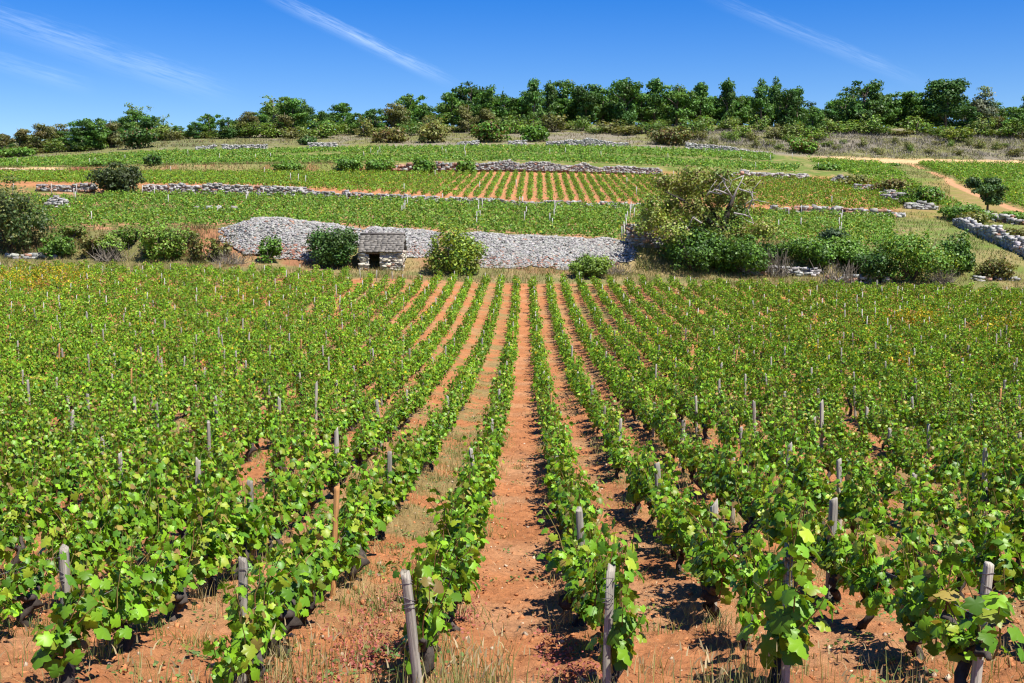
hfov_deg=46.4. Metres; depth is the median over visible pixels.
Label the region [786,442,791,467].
vineyard stake
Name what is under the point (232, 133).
broadleaf tree
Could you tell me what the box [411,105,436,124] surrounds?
broadleaf tree
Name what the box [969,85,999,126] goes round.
broadleaf tree
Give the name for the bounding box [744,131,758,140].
bush
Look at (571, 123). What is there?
bush
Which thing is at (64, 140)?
broadleaf tree
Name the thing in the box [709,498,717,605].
vineyard stake
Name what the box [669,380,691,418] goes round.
grapevine
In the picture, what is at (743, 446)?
grapevine
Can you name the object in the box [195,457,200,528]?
vineyard stake
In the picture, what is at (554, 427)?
grapevine
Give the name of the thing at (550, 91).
broadleaf tree
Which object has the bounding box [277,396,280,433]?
vineyard stake
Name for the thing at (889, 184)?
bush
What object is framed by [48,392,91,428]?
grapevine
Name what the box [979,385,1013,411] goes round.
grapevine
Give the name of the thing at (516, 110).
broadleaf tree
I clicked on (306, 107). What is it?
broadleaf tree
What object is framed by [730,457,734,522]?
vineyard stake
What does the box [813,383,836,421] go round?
grapevine
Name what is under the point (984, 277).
stone heap
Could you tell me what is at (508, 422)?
grapevine
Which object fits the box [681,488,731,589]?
grapevine
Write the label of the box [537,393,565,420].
grapevine
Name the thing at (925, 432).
grapevine
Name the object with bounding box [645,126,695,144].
bush
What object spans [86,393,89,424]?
vineyard stake
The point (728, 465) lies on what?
grapevine
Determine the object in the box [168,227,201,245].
bush
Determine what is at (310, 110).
broadleaf tree
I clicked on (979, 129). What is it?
bush
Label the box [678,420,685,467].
vineyard stake
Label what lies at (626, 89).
broadleaf tree
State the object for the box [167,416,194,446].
grapevine
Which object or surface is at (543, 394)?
grapevine
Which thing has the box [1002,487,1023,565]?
grapevine
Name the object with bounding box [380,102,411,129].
pine tree
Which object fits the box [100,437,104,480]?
vineyard stake
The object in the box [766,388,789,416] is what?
grapevine
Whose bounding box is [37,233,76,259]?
bush
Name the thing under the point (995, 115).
broadleaf tree
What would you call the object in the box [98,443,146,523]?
grapevine
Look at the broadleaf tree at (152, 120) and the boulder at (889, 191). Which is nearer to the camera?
the boulder at (889, 191)
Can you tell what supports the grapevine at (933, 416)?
on the ground at (524, 542)
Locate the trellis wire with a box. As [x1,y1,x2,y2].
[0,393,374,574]
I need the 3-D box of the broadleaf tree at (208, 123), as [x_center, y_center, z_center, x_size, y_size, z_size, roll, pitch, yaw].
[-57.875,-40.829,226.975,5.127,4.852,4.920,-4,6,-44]
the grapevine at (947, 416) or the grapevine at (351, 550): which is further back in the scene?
the grapevine at (947, 416)
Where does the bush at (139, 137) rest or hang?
on the ground at (524, 542)
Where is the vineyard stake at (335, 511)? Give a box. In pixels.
[330,483,339,596]
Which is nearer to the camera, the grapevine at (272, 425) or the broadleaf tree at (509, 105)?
the grapevine at (272, 425)
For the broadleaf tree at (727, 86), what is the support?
on the ground at (524, 542)
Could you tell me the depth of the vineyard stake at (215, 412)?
21.46 m
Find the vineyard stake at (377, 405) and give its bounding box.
[375,399,381,446]
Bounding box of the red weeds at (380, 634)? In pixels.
[255,565,601,682]
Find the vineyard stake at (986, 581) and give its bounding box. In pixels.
[970,561,994,682]
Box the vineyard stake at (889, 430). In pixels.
[888,428,891,472]
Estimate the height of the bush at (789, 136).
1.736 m
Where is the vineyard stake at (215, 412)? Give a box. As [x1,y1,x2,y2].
[214,396,217,424]
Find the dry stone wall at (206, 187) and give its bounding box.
[141,182,340,198]
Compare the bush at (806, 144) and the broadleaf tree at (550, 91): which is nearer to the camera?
the bush at (806, 144)
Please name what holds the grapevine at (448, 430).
on the ground at (524, 542)
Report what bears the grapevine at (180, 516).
on the ground at (524, 542)
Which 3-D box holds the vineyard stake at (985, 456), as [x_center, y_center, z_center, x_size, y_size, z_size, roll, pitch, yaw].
[5.571,1.810,14.085,0.062,1.170,0.081,-4,6,-22]
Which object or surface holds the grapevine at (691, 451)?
on the ground at (524, 542)
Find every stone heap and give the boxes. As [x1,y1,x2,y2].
[4,252,64,258]
[44,195,69,206]
[217,216,362,262]
[738,265,820,276]
[825,273,892,282]
[903,200,938,209]
[970,275,1020,280]
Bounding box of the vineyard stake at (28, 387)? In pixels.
[26,379,30,407]
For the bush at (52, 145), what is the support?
on the ground at (524, 542)
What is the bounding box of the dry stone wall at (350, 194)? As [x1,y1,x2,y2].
[341,190,640,207]
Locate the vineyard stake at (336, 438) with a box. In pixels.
[334,427,339,486]
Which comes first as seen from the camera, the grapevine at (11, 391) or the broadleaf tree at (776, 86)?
the grapevine at (11, 391)
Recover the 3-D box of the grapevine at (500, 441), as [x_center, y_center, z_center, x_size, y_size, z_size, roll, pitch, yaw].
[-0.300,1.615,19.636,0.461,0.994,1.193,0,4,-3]
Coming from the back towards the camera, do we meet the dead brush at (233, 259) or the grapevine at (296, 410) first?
the dead brush at (233, 259)
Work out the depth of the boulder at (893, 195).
125.74 m
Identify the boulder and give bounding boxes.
[830,174,847,181]
[852,183,872,189]
[878,189,895,194]
[880,192,905,200]
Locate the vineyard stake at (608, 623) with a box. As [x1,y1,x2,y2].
[602,563,615,682]
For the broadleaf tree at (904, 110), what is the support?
on the ground at (524, 542)
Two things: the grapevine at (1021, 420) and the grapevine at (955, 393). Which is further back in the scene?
the grapevine at (955, 393)
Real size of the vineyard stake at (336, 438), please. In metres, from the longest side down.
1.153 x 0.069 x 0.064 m
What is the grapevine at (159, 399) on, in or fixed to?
on the ground at (524, 542)
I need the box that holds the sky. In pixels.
[0,0,1023,140]
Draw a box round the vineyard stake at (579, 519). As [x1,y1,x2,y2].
[576,506,585,562]
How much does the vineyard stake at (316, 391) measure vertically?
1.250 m
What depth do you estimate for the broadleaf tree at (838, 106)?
236.42 m
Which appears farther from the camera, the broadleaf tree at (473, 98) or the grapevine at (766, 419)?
the broadleaf tree at (473, 98)
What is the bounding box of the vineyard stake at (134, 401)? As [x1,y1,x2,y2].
[133,397,136,420]
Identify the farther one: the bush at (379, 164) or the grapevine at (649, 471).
the bush at (379, 164)
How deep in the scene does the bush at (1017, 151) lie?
202.28 m
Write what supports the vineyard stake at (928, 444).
on the ground at (524, 542)
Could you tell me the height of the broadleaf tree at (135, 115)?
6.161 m
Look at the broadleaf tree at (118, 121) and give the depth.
230.30 m
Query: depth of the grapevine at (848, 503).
12.35 m
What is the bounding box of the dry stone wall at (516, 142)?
[508,140,526,145]
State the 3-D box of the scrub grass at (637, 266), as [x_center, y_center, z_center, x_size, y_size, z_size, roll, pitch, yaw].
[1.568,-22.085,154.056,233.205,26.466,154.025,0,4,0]
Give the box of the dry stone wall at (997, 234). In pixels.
[952,217,1023,256]
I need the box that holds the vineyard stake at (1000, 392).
[998,388,1001,415]
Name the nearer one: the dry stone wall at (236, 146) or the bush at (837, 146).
the dry stone wall at (236, 146)
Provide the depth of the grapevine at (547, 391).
26.29 m
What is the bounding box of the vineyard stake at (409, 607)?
[400,569,422,682]
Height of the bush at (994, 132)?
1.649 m
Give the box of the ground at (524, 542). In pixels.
[0,124,1023,682]
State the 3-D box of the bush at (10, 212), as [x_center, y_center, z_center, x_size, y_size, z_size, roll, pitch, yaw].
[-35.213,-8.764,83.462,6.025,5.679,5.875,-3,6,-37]
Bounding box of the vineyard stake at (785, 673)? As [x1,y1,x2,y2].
[781,542,792,682]
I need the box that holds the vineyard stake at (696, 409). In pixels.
[694,395,697,434]
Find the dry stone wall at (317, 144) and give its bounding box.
[307,142,337,147]
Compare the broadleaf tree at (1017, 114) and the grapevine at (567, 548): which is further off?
the broadleaf tree at (1017, 114)
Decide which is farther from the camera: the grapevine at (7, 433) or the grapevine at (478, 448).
the grapevine at (7, 433)
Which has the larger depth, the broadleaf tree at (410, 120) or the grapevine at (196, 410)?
the broadleaf tree at (410, 120)
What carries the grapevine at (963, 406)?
on the ground at (524, 542)
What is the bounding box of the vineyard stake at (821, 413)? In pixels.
[820,399,823,446]
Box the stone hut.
[357,232,406,270]
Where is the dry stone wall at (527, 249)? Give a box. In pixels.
[443,231,638,270]
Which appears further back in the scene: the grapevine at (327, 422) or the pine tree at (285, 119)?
the pine tree at (285, 119)
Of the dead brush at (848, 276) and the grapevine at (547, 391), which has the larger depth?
the dead brush at (848, 276)
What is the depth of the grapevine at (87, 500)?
12.45 m
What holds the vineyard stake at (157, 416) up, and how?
on the ground at (524, 542)
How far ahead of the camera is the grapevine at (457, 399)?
25.15 m
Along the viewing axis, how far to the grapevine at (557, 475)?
13.56 m
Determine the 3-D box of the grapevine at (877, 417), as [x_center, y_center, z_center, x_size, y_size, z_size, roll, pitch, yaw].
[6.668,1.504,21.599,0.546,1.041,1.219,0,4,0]
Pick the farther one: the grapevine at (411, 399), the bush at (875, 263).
the bush at (875, 263)
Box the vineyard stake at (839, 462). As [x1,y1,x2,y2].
[837,458,841,529]
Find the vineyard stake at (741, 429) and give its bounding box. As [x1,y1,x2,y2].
[739,427,742,454]
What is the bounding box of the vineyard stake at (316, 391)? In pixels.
[315,382,317,420]
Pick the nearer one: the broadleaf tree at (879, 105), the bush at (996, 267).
the bush at (996, 267)
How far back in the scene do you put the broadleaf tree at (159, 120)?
222.82 m
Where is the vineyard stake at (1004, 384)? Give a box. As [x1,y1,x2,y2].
[1001,380,1005,409]
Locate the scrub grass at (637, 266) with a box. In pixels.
[0,127,1023,292]
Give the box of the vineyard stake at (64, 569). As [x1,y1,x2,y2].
[56,544,74,682]
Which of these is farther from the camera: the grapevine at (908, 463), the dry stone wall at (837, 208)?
the dry stone wall at (837, 208)
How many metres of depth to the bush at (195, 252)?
81.67 m
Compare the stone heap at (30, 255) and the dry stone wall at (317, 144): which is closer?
the stone heap at (30, 255)
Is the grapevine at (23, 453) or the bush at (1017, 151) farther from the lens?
the bush at (1017, 151)
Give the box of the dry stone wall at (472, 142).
[457,140,479,145]
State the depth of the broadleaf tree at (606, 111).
243.16 m
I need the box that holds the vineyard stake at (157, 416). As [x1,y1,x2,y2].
[155,402,158,441]
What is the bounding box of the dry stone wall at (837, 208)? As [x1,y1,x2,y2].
[770,204,905,217]
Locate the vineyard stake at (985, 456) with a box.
[981,448,987,512]
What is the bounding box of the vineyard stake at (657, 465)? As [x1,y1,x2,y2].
[654,462,662,539]
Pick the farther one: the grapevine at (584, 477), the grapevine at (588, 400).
the grapevine at (588, 400)
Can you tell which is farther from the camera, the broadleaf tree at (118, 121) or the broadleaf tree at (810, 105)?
the broadleaf tree at (810, 105)
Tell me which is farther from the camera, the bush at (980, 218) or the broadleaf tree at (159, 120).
the broadleaf tree at (159, 120)
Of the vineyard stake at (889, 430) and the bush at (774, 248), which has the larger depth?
the bush at (774, 248)
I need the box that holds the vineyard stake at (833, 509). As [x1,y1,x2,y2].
[825,497,837,599]
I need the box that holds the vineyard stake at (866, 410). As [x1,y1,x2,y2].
[865,406,868,434]
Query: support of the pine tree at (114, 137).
on the ground at (524, 542)
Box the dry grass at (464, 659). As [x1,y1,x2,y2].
[0,425,1023,682]
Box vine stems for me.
[0,339,1023,415]
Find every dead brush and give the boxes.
[87,241,138,261]
[205,249,252,264]
[607,260,633,274]
[762,247,794,276]
[809,259,868,283]
[919,267,961,284]
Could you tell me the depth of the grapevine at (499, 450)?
18.24 m
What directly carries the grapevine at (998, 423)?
on the ground at (524, 542)
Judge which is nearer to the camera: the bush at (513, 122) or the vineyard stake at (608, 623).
the vineyard stake at (608, 623)
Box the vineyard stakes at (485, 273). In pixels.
[0,146,1022,335]
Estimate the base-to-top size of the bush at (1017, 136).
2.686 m
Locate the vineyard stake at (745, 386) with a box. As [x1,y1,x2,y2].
[744,374,745,404]
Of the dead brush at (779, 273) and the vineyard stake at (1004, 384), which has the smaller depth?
the vineyard stake at (1004, 384)
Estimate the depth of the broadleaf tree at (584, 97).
237.82 m
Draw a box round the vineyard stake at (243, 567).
[237,556,250,682]
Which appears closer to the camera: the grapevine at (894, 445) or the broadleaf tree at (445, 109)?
the grapevine at (894, 445)
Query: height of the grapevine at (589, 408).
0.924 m
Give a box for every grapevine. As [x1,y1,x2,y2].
[0,379,29,416]
[0,397,10,430]
[0,401,28,445]
[0,411,34,463]
[0,432,47,498]
[0,442,18,491]
[0,461,9,515]
[0,469,48,575]
[0,518,12,550]
[0,525,74,627]
[0,563,21,603]
[3,441,54,520]
[7,394,45,428]
[8,465,81,544]
[13,408,57,462]
[19,402,51,437]
[22,379,54,409]
[24,388,59,427]
[30,536,110,682]
[33,430,76,480]
[39,377,65,407]
[39,411,76,448]
[44,442,89,511]
[45,501,111,601]
[47,388,72,425]
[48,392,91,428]
[62,409,101,469]
[70,390,90,408]
[70,457,123,542]
[72,518,176,653]
[73,430,107,494]
[75,408,98,443]
[83,388,116,421]
[87,475,154,573]
[91,410,126,465]
[95,400,121,436]
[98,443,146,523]
[99,376,125,414]
[103,405,146,458]
[105,430,145,478]
[106,400,134,435]
[118,369,148,410]
[123,380,149,428]
[125,420,168,472]
[128,436,175,497]
[128,452,178,557]
[128,514,216,620]
[131,410,161,446]
[139,394,177,431]
[144,385,169,421]
[149,416,183,452]
[149,455,206,538]
[161,431,199,490]
[164,388,180,421]
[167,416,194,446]
[173,375,195,418]
[175,480,237,597]
[180,431,212,479]
[181,390,207,429]
[188,448,226,519]
[189,412,217,453]
[196,379,224,417]
[196,411,233,467]
[197,467,274,580]
[201,393,226,439]
[202,540,291,682]
[204,436,247,507]
[205,517,331,658]
[210,420,246,458]
[213,400,239,438]
[220,386,238,416]
[227,403,261,461]
[232,390,250,431]
[233,476,290,562]
[240,385,264,423]
[241,397,272,452]
[253,455,300,544]
[257,413,293,473]
[259,367,288,410]
[260,390,293,441]
[267,454,326,528]
[274,389,298,434]
[277,411,309,473]
[281,507,336,623]
[286,398,305,432]
[292,411,320,455]
[294,501,354,595]
[296,388,315,424]
[296,430,330,513]
[299,377,319,420]
[308,373,336,415]
[311,438,348,498]
[314,393,339,450]
[317,395,354,436]
[318,480,376,580]
[320,454,385,557]
[327,398,350,438]
[327,426,354,485]
[342,385,367,431]
[345,382,367,421]
[345,400,382,462]
[349,418,375,468]
[356,385,371,417]
[357,466,399,540]
[370,437,407,519]
[371,406,389,454]
[381,392,402,430]
[381,403,398,441]
[385,445,415,509]
[385,522,478,651]
[389,429,421,500]
[391,392,413,429]
[391,426,433,479]
[396,384,415,418]
[398,414,429,490]
[399,379,421,416]
[399,546,453,682]
[416,415,445,471]
[420,405,447,464]
[423,490,485,603]
[424,408,444,447]
[425,512,480,630]
[426,403,450,448]
[429,469,496,555]
[438,398,455,429]
[439,387,462,431]
[441,383,464,423]
[442,380,467,419]
[446,473,491,536]
[452,454,485,519]
[460,430,504,474]
[461,435,501,499]
[462,451,498,518]
[473,419,501,472]
[475,421,498,471]
[477,423,502,465]
[479,392,505,437]
[481,399,513,440]
[481,410,507,451]
[487,381,511,414]
[491,397,509,427]
[492,384,510,403]
[535,416,562,464]
[536,385,554,401]
[536,388,549,414]
[536,498,641,628]
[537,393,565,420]
[537,396,554,425]
[537,451,578,511]
[539,397,573,430]
[540,407,560,437]
[541,415,564,458]
[542,428,577,480]
[543,423,562,462]
[544,417,581,465]
[544,447,577,508]
[548,463,597,539]
[551,462,604,526]
[552,477,609,546]
[559,492,605,592]
[574,514,634,652]
[584,384,596,406]
[585,386,606,432]
[585,388,601,426]
[585,531,649,682]
[592,391,613,438]
[593,397,625,436]
[596,400,611,432]
[598,406,631,453]
[599,429,631,478]
[600,415,634,469]
[614,441,653,515]
[620,440,651,473]
[629,383,642,421]
[631,381,653,424]
[631,440,680,524]
[633,390,654,430]
[634,460,691,520]
[640,395,655,435]
[646,477,694,557]
[649,398,664,441]
[651,476,695,574]
[652,391,678,447]
[655,410,686,456]
[660,412,692,465]
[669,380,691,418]
[669,431,696,474]
[672,380,697,421]
[678,500,765,618]
[679,420,704,483]
[680,390,698,427]
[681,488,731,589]
[688,388,703,429]
[688,435,721,495]
[698,389,721,439]
[700,441,730,507]
[706,438,749,520]
[707,403,742,445]
[711,379,728,415]
[716,402,739,457]
[717,528,773,649]
[718,385,743,423]
[724,436,778,522]
[727,458,777,549]
[728,392,755,428]
[736,422,757,466]
[736,498,835,682]
[739,397,760,431]
[740,412,772,468]
[749,412,800,487]
[757,378,786,417]
[757,469,805,547]
[759,400,786,439]
[762,400,801,441]
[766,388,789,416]
[772,391,794,422]
[774,490,828,567]
[776,441,802,493]
[778,402,810,451]
[784,437,833,512]
[786,413,829,467]
[792,397,806,434]
[796,391,830,435]
[801,456,836,523]
[804,386,820,409]
[808,505,883,601]
[810,426,854,479]
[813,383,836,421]
[816,406,851,445]
[823,388,842,422]
[824,408,859,448]
[825,427,862,478]
[826,460,872,534]
[835,506,902,629]
[843,444,881,487]
[843,464,897,557]
[848,422,875,459]
[850,384,879,410]
[852,400,874,434]
[854,382,872,410]
[863,393,894,448]
[868,392,893,420]
[872,416,930,478]
[873,446,907,514]
[880,415,909,451]
[881,520,974,659]
[886,487,947,568]
[889,391,914,427]
[890,459,936,521]
[891,427,929,479]
[898,374,924,410]
[905,396,927,436]
[905,415,931,457]
[907,378,934,419]
[911,466,958,533]
[911,518,1023,682]
[915,511,1003,598]
[920,401,948,436]
[925,425,966,499]
[926,488,1023,599]
[927,420,963,457]
[929,396,958,425]
[935,418,978,481]
[941,406,976,440]
[943,387,968,430]
[943,467,1009,543]
[950,383,975,411]
[952,430,1004,508]
[959,392,998,429]
[965,433,1023,520]
[966,413,991,450]
[968,396,993,420]
[970,430,1013,483]
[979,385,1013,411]
[984,389,1010,423]
[985,403,1022,443]
[987,417,1014,460]
[988,435,1023,488]
[998,383,1023,422]
[999,409,1023,446]
[1002,416,1023,463]
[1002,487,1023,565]
[1003,396,1023,430]
[1016,475,1023,483]
[1017,546,1023,561]
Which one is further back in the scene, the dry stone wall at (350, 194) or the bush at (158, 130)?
the bush at (158, 130)
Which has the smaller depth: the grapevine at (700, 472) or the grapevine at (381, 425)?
the grapevine at (700, 472)
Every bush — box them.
[0,147,36,156]
[0,175,58,250]
[33,147,50,152]
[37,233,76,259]
[42,139,69,151]
[54,147,76,150]
[54,223,87,237]
[69,145,95,150]
[72,230,106,256]
[80,159,105,166]
[85,161,145,195]
[93,231,126,258]
[95,139,108,148]
[107,226,142,245]
[120,127,159,148]
[137,221,193,261]
[142,153,162,165]
[144,122,173,140]
[162,130,183,140]
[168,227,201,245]
[181,130,192,137]
[185,237,223,262]
[197,131,214,137]
[206,127,229,138]
[211,238,233,257]
[229,122,241,136]
[237,122,262,137]
[245,122,277,136]
[257,235,282,263]
[261,125,288,137]
[271,161,305,171]
[279,128,306,138]
[296,126,315,136]
[296,135,317,144]
[302,118,337,137]
[302,224,359,267]
[317,124,346,134]
[334,156,365,171]
[340,123,353,133]
[352,115,376,136]
[363,117,385,134]
[363,157,395,171]
[369,125,408,142]
[395,123,418,135]
[412,121,423,132]
[412,157,436,173]
[415,120,447,142]
[420,113,454,132]
[421,220,488,275]
[445,124,467,131]
[456,159,475,173]
[469,119,514,141]
[490,115,513,125]
[505,114,526,133]
[514,119,544,130]
[518,124,549,141]
[538,112,568,131]
[558,120,576,129]
[567,252,613,276]
[571,115,594,130]
[585,126,607,132]
[595,119,626,132]
[607,125,641,134]
[629,120,661,133]
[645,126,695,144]
[650,119,670,129]
[659,225,728,272]
[676,117,706,132]
[688,115,716,133]
[694,129,707,140]
[707,137,717,144]
[708,231,771,274]
[711,125,732,129]
[717,116,741,130]
[719,130,729,138]
[726,131,741,141]
[730,122,753,137]
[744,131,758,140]
[746,114,770,131]
[750,138,760,147]
[757,241,794,259]
[762,138,777,145]
[763,122,794,138]
[773,143,784,148]
[779,120,805,138]
[782,134,795,140]
[782,234,839,265]
[786,136,819,153]
[800,127,834,140]
[812,162,841,170]
[816,227,850,241]
[820,118,842,132]
[820,140,833,146]
[822,234,858,259]
[828,121,858,133]
[830,143,843,148]
[832,240,880,268]
[838,174,873,184]
[840,120,870,131]
[851,249,895,283]
[856,113,881,134]
[856,136,868,146]
[867,124,897,134]
[871,176,912,191]
[876,148,884,154]
[876,228,968,283]
[883,162,900,165]
[888,129,912,135]
[891,137,898,143]
[896,184,948,203]
[897,115,933,133]
[904,140,911,150]
[907,144,914,151]
[913,126,940,132]
[924,148,934,152]
[925,126,958,136]
[931,140,944,144]
[937,202,999,219]
[937,228,976,273]
[938,126,977,141]
[947,139,955,145]
[951,150,963,154]
[955,121,985,132]
[956,211,988,223]
[964,137,973,145]
[972,116,997,136]
[973,138,986,147]
[974,255,1016,279]
[982,129,1006,136]
[991,141,1003,149]
[996,119,1023,137]
[997,210,1023,219]
[1004,148,1023,155]
[1004,227,1023,235]
[1011,132,1023,138]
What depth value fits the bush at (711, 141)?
201.31 m
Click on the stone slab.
(219, 207)
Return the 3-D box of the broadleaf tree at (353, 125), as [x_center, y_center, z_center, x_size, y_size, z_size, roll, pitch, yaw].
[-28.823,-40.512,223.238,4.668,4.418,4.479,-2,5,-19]
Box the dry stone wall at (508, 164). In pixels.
[475,159,662,174]
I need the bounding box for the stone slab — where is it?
[193,205,237,211]
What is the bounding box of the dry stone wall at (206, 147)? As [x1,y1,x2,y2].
[195,144,216,149]
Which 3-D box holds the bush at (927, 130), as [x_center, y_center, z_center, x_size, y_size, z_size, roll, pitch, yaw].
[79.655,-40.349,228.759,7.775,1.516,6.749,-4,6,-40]
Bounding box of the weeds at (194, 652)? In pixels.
[0,364,1022,682]
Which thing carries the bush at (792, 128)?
on the ground at (524, 542)
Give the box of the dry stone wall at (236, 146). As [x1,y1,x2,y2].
[221,144,267,149]
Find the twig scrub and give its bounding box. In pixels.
[646,125,1023,157]
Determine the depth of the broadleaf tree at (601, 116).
253.91 m
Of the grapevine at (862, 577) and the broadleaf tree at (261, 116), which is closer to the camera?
the grapevine at (862, 577)
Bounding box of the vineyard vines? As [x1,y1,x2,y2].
[0,142,1023,413]
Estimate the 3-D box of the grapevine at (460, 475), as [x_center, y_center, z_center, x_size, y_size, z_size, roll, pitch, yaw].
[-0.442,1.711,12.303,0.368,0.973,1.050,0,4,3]
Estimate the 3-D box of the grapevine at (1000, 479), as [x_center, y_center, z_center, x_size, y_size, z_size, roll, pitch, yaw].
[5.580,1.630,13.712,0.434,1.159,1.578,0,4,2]
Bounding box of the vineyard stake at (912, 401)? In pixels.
[911,396,914,438]
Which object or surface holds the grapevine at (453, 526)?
on the ground at (524, 542)
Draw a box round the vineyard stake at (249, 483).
[246,480,254,565]
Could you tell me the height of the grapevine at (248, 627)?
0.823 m
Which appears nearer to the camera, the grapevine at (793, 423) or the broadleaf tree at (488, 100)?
the grapevine at (793, 423)
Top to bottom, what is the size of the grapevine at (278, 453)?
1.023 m
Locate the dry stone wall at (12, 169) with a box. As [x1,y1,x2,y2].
[0,168,62,171]
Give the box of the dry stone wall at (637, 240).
[625,223,670,247]
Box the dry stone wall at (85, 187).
[36,182,97,191]
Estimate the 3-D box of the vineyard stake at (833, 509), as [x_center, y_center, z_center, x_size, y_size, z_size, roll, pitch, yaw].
[2.548,1.773,9.543,0.066,1.101,0.066,-2,9,-17]
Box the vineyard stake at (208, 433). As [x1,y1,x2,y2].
[207,420,210,469]
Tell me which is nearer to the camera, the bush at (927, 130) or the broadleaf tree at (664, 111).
the bush at (927, 130)
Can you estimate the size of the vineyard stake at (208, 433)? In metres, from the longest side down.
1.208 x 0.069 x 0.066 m
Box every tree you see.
[0,133,12,149]
[4,139,15,147]
[9,128,33,147]
[22,123,54,149]
[45,123,72,141]
[54,130,75,147]
[66,119,95,150]
[80,117,111,149]
[98,127,117,146]
[101,120,124,147]
[108,118,125,129]
[115,122,135,133]
[118,110,155,128]
[124,102,153,121]
[137,116,161,133]
[153,114,171,136]
[172,125,185,136]
[186,122,203,138]
[196,113,222,137]
[217,117,239,138]
[235,111,260,136]
[251,112,269,131]
[258,102,277,121]
[260,94,280,128]
[271,112,293,133]
[275,96,308,130]
[291,106,315,126]
[298,99,309,128]
[304,114,317,129]
[307,111,330,128]
[318,114,336,121]
[327,103,351,121]
[333,112,354,131]
[346,112,364,134]
[363,108,387,132]
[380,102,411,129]
[385,114,412,125]
[394,93,427,127]
[406,104,422,127]
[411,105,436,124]
[425,112,444,123]
[436,92,463,126]
[451,81,484,125]
[456,104,480,131]
[462,92,493,109]
[470,84,508,122]
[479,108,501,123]
[494,93,516,121]
[506,96,529,123]
[508,96,532,121]
[515,90,543,123]
[521,77,547,125]
[532,89,553,122]
[542,80,557,123]
[542,94,568,121]
[553,79,579,122]
[570,84,602,120]
[573,96,602,123]
[589,88,618,123]
[589,97,617,124]
[603,77,643,125]
[614,90,647,123]
[628,92,654,123]
[632,165,781,248]
[638,77,670,122]
[653,95,683,124]
[657,83,699,125]
[685,91,717,121]
[689,82,713,121]
[704,95,733,124]
[718,77,740,124]
[720,96,755,122]
[730,92,752,124]
[748,78,774,124]
[756,88,782,125]
[766,76,783,125]
[770,99,788,125]
[773,88,804,127]
[789,85,809,125]
[792,97,815,125]
[798,106,817,120]
[799,106,827,135]
[808,109,838,127]
[824,100,842,122]
[828,100,858,126]
[836,92,867,123]
[838,79,893,126]
[854,94,881,124]
[867,99,902,125]
[886,92,914,127]
[899,89,941,127]
[920,99,945,128]
[924,77,971,128]
[940,94,960,128]
[948,99,971,126]
[951,105,982,132]
[963,175,1009,210]
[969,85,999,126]
[977,102,1007,123]
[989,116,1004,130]
[993,105,1016,128]
[1001,107,1023,135]
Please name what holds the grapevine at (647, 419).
on the ground at (524, 542)
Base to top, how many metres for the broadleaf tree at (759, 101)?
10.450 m
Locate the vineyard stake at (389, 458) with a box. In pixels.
[387,451,391,522]
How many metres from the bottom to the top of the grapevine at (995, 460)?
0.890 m
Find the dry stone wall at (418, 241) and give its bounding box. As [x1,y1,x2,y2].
[356,226,440,257]
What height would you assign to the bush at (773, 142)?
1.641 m
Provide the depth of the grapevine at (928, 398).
25.12 m
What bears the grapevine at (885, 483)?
on the ground at (524, 542)
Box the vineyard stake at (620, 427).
[618,418,621,441]
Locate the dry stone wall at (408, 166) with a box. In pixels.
[392,161,458,170]
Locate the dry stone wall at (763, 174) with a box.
[729,169,809,179]
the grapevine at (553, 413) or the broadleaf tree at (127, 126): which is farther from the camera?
the broadleaf tree at (127, 126)
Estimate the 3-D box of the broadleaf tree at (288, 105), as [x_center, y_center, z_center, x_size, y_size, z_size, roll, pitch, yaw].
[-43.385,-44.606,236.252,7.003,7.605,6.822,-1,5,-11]
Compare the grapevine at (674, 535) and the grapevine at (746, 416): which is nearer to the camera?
the grapevine at (674, 535)
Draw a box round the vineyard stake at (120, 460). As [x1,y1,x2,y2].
[118,451,122,500]
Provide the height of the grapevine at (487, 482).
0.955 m
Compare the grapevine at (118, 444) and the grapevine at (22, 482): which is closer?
the grapevine at (22, 482)
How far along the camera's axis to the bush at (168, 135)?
219.21 m
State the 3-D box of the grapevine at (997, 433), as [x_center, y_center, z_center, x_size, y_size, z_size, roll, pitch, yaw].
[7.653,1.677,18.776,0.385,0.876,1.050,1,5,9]
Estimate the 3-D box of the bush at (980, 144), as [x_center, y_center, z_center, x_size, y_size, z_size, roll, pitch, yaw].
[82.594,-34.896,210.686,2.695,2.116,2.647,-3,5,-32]
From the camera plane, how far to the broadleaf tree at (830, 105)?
241.06 m
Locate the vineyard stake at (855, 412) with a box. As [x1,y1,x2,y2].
[853,386,856,415]
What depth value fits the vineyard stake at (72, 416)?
19.83 m
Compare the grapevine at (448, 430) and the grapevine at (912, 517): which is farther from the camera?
the grapevine at (448, 430)
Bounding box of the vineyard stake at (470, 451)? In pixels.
[469,448,473,465]
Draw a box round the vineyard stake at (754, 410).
[752,400,755,434]
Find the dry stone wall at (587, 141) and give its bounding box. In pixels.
[546,138,628,145]
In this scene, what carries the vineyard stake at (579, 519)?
on the ground at (524, 542)
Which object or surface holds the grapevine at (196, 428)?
on the ground at (524, 542)
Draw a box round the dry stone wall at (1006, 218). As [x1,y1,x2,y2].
[989,211,1023,224]
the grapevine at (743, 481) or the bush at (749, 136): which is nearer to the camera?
the grapevine at (743, 481)
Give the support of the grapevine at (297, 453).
on the ground at (524, 542)
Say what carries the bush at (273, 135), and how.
on the ground at (524, 542)
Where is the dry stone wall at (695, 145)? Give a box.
[684,142,766,152]
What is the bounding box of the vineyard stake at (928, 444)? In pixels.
[926,424,929,467]
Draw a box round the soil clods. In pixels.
[1,411,1023,682]
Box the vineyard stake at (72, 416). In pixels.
[69,410,73,442]
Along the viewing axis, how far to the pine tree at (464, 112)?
221.66 m

